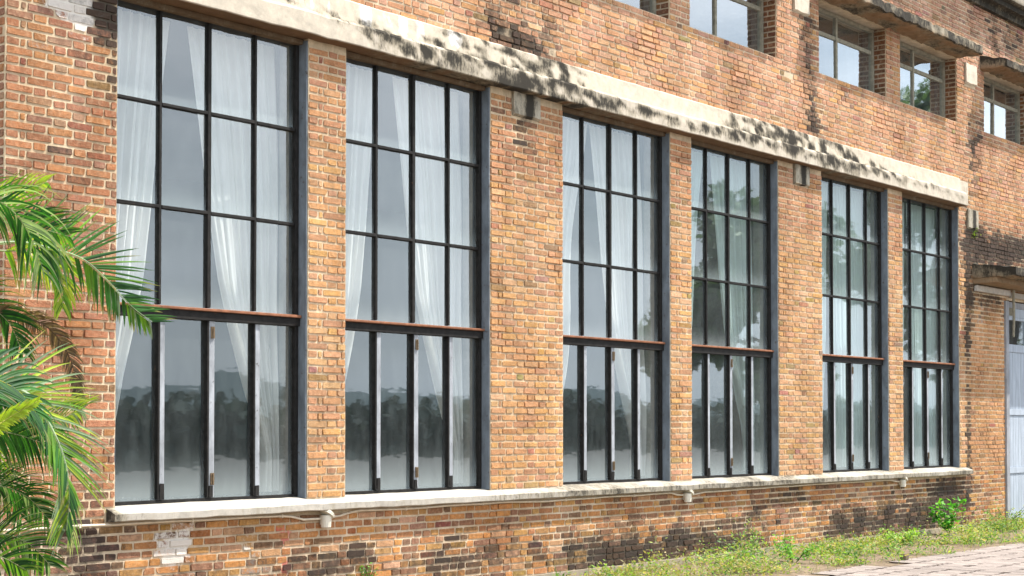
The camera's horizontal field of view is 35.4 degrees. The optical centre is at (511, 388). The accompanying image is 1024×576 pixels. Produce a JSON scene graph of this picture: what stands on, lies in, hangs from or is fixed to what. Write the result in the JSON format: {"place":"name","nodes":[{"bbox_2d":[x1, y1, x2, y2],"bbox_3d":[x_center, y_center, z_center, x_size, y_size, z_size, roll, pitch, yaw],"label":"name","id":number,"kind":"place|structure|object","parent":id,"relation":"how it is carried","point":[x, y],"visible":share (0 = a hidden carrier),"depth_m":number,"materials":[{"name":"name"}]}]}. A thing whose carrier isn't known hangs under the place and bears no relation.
{"place":"outdoors","nodes":[
{"label":"outdoors","id":0,"kind":"place"},
{"bbox_2d":[0,156,176,575],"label":"palm","id":1,"kind":"object","parent":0,"point":[49,260],"visible":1,"depth_m":9.89,"materials":[{"name":"green plant"}]},
{"bbox_2d":[0,0,1023,575],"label":"brick building","id":2,"kind":"structure","parent":0,"point":[886,108],"depth_m":18.91,"materials":[{"name":"brick"}]},
{"bbox_2d":[115,9,169,419],"bbox_3d":[-3.199,-1.122,13.312,0.189,4.040,0.874,-1,-2,39],"label":"curtain","id":3,"kind":"object","parent":2,"relation":"hanging from","point":[136,67],"visible":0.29,"depth_m":13.38,"materials":[{"name":"white fabric"}]},
{"bbox_2d":[114,0,307,505],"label":"window","id":4,"kind":"structure","parent":2,"relation":"in","point":[296,318],"depth_m":13.98,"materials":[{"name":"metal"}]},
{"bbox_2d":[187,26,278,491],"bbox_3d":[-2.467,-1.101,14.212,0.195,4.040,1.046,-1,-2,39],"label":"curtain","id":5,"kind":"object","parent":2,"relation":"hanging from","point":[231,142],"visible":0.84,"depth_m":14.33,"materials":[{"name":"white fabric"}]},
{"bbox_2d":[320,510,334,527],"bbox_3d":[-1.659,1.162,14.405,0.136,0.168,0.120,-1,-2,39],"label":"pipe","id":6,"kind":"object","parent":2,"relation":"attached to","point":[327,516],"visible":1,"depth_m":14.36,"materials":[{"name":"beige plastic"}]},
{"bbox_2d":[345,65,371,381],"bbox_3d":[-1.585,-1.074,15.304,0.189,4.040,0.876,-1,-2,39],"label":"curtain","id":7,"kind":"object","parent":2,"relation":"hanging from","point":[358,106],"visible":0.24,"depth_m":15.41,"materials":[{"name":"white fabric"}]},
{"bbox_2d":[359,562,380,575],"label":"weed","id":8,"kind":"object","parent":2,"relation":"attached to","point":[365,571],"visible":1,"depth_m":14.81,"materials":[{"name":"green plant"}]},
{"bbox_2d":[345,58,489,494],"bbox_3d":[-0.956,-1.044,15.599,0.201,4.126,2.075,-1,-2,39],"label":"window","id":9,"kind":"structure","parent":2,"relation":"in","point":[479,333],"depth_m":15.98,"materials":[{"name":"metal"}]},
{"bbox_2d":[392,76,462,483],"bbox_3d":[-0.853,-1.053,16.209,0.194,4.040,1.041,-1,-2,39],"label":"curtain","id":10,"kind":"object","parent":2,"relation":"hanging from","point":[429,180],"visible":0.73,"depth_m":16.31,"materials":[{"name":"white fabric"}]},
{"bbox_2d":[3,479,899,531],"bbox_3d":[0.896,1.214,17.619,0.038,0.084,15.289,-1,-2,39],"label":"cable","id":11,"kind":"object","parent":2,"relation":"attached to","point":[272,516],"visible":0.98,"depth_m":15.37,"materials":[{"name":"black rubber"}]},
{"bbox_2d":[562,119,586,390],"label":"curtain","id":12,"kind":"object","parent":2,"relation":"hanging from","point":[570,149],"visible":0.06,"depth_m":18.04,"materials":[{"name":"white fabric"}]},
{"bbox_2d":[562,112,669,484],"bbox_3d":[1.124,-0.983,18.167,0.200,4.124,2.095,-1,-2,39],"label":"window","id":13,"kind":"structure","parent":2,"relation":"in","point":[660,345],"depth_m":18.55,"materials":[{"name":"metal"}]},
{"bbox_2d":[589,125,645,475],"bbox_3d":[1.220,-0.992,18.765,0.196,4.040,1.039,-1,-2,39],"label":"curtain","id":14,"kind":"object","parent":2,"relation":"hanging from","point":[622,256],"visible":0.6,"depth_m":18.88,"materials":[{"name":"white fabric"}]},
{"bbox_2d":[649,0,655,13],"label":"window","id":15,"kind":"structure","parent":2,"relation":"in","point":[652,3],"depth_m":19.10,"materials":[{"name":"grey wood"}]},
{"bbox_2d":[683,490,693,501],"bbox_3d":[2.092,1.266,19.036,0.129,0.161,0.114,-1,-2,39],"label":"junction box","id":16,"kind":"object","parent":2,"relation":"attached to","point":[687,496],"visible":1,"depth_m":19.00,"materials":[{"name":"beige plastic"}]},
{"bbox_2d":[691,150,701,322],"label":"curtain","id":17,"kind":"object","parent":2,"relation":"hanging from","point":[696,165],"visible":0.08,"depth_m":20.11,"materials":[{"name":"white fabric"}]},
{"bbox_2d":[710,155,754,470],"bbox_3d":[2.833,-0.944,20.762,0.201,4.040,1.023,-1,-2,39],"label":"curtain","id":18,"kind":"object","parent":2,"relation":"hanging from","point":[738,256],"visible":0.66,"depth_m":20.87,"materials":[{"name":"white fabric"}]},
{"bbox_2d":[691,144,778,478],"bbox_3d":[2.730,-0.936,20.150,0.200,4.125,2.088,-1,-2,39],"label":"window","id":19,"kind":"structure","parent":2,"relation":"in","point":[770,199],"depth_m":20.55,"materials":[{"name":"metal"}]},
{"bbox_2d":[711,0,763,52],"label":"window","id":20,"kind":"structure","parent":2,"relation":"in","point":[759,8],"depth_m":21.02,"materials":[{"name":"grey wood"}]},
{"bbox_2d":[821,182,826,417],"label":"curtain","id":21,"kind":"object","parent":2,"relation":"hanging from","point":[824,209],"visible":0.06,"depth_m":22.72,"materials":[{"name":"white fabric"}]},
{"bbox_2d":[818,7,873,91],"bbox_3d":[4.647,-4.779,22.798,0.082,1.007,2.042,-1,-2,39],"label":"window","id":22,"kind":"structure","parent":2,"relation":"in","point":[861,37],"depth_m":23.25,"materials":[{"name":"grey wood"}]},
{"bbox_2d":[833,186,863,467],"bbox_3d":[4.848,-0.884,23.258,0.078,4.040,1.085,-1,-2,39],"label":"curtain","id":23,"kind":"object","parent":2,"relation":"hanging from","point":[839,276],"visible":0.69,"depth_m":23.26,"materials":[{"name":"white fabric"}]},
{"bbox_2d":[822,177,888,472],"bbox_3d":[4.768,-0.875,22.665,0.199,4.126,2.023,-1,-2,39],"label":"window","id":24,"kind":"structure","parent":2,"relation":"in","point":[880,243],"depth_m":23.09,"materials":[{"name":"metal"}]},
{"bbox_2d":[902,202,903,349],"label":"curtain","id":25,"kind":"object","parent":2,"relation":"hanging from","point":[903,264],"visible":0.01,"depth_m":24.71,"materials":[{"name":"white fabric"}]},
{"bbox_2d":[899,477,907,486],"bbox_3d":[5.738,1.361,23.538,0.129,0.161,0.114,-1,-2,39],"label":"junction box","id":26,"kind":"object","parent":2,"relation":"attached to","point":[902,482],"visible":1,"depth_m":23.50,"materials":[{"name":"beige plastic"}]},
{"bbox_2d":[906,204,936,463],"bbox_3d":[6.432,-0.838,25.211,0.081,4.040,1.055,-1,-2,39],"label":"curtain","id":27,"kind":"object","parent":2,"relation":"hanging from","point":[916,275],"visible":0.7,"depth_m":25.19,"materials":[{"name":"white fabric"}]},
{"bbox_2d":[900,41,944,117],"bbox_3d":[6.216,-4.733,24.736,0.082,1.008,2.020,-1,-2,39],"label":"window","id":28,"kind":"structure","parent":2,"relation":"in","point":[922,74],"depth_m":24.92,"materials":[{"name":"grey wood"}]},
{"bbox_2d":[902,198,958,468],"bbox_3d":[6.335,-0.829,24.600,0.201,4.126,2.018,-1,-2,39],"label":"window","id":29,"kind":"structure","parent":2,"relation":"in","point":[951,366],"depth_m":25.03,"materials":[{"name":"metal"}]},
{"bbox_2d":[983,77,1019,143],"bbox_3d":[8.171,-4.675,27.149,0.082,1.008,2.021,-1,-2,39],"label":"window","id":30,"kind":"structure","parent":2,"relation":"in","point":[1001,102],"depth_m":27.35,"materials":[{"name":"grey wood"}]},
{"bbox_2d":[1004,301,1023,519],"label":"door","id":31,"kind":"structure","parent":2,"relation":"in","point":[1014,354],"depth_m":27.11,"materials":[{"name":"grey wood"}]},
{"bbox_2d":[585,529,1023,575],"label":"verge","id":32,"kind":"structure","parent":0,"point":[823,567],"depth_m":19.54,"materials":[{"name":"green plant"}]},
{"bbox_2d":[552,499,1023,575],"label":"weeds","id":33,"kind":"object","parent":32,"relation":"on","point":[989,527],"visible":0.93,"depth_m":19.20,"materials":[{"name":"green plant"}]},
{"bbox_2d":[771,533,818,563],"bbox_3d":[3.347,1.915,19.119,0.519,0.392,0.644,0,-1,-5],"label":"weed","id":34,"kind":"object","parent":32,"relation":"on","point":[788,551],"visible":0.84,"depth_m":18.98,"materials":[{"name":"green plant"}]},
{"bbox_2d":[877,527,924,543],"bbox_3d":[5.329,2.041,22.143,0.669,0.286,0.646,-1,-2,25],"label":"weed","id":35,"kind":"object","parent":32,"relation":"on","point":[900,537],"visible":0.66,"depth_m":22.06,"materials":[{"name":"green plant"}]},
{"bbox_2d":[928,497,966,534],"bbox_3d":[6.501,1.912,24.026,0.542,0.631,0.626,0,-1,2],"label":"weed","id":36,"kind":"object","parent":32,"relation":"on","point":[949,520],"visible":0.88,"depth_m":23.96,"materials":[{"name":"green plant"}]},
{"bbox_2d":[983,507,1023,528],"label":"weed","id":37,"kind":"object","parent":32,"relation":"on","point":[1019,515],"visible":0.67,"depth_m":25.39,"materials":[{"name":"green plant"}]},
{"bbox_2d":[796,543,1023,575],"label":"paving","id":38,"kind":"structure","parent":0,"point":[1005,560],"depth_m":18.39,"materials":[{"name":"grey stone"}]},
{"bbox_2d":[900,554,908,559],"bbox_3d":[4.716,2.031,19.294,0.090,0.089,0.107,-1,-2,39],"label":"stone","id":39,"kind":"object","parent":38,"relation":"on","point":[904,557],"visible":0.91,"depth_m":19.25,"materials":[{"name":"beige stone"}]}
]}

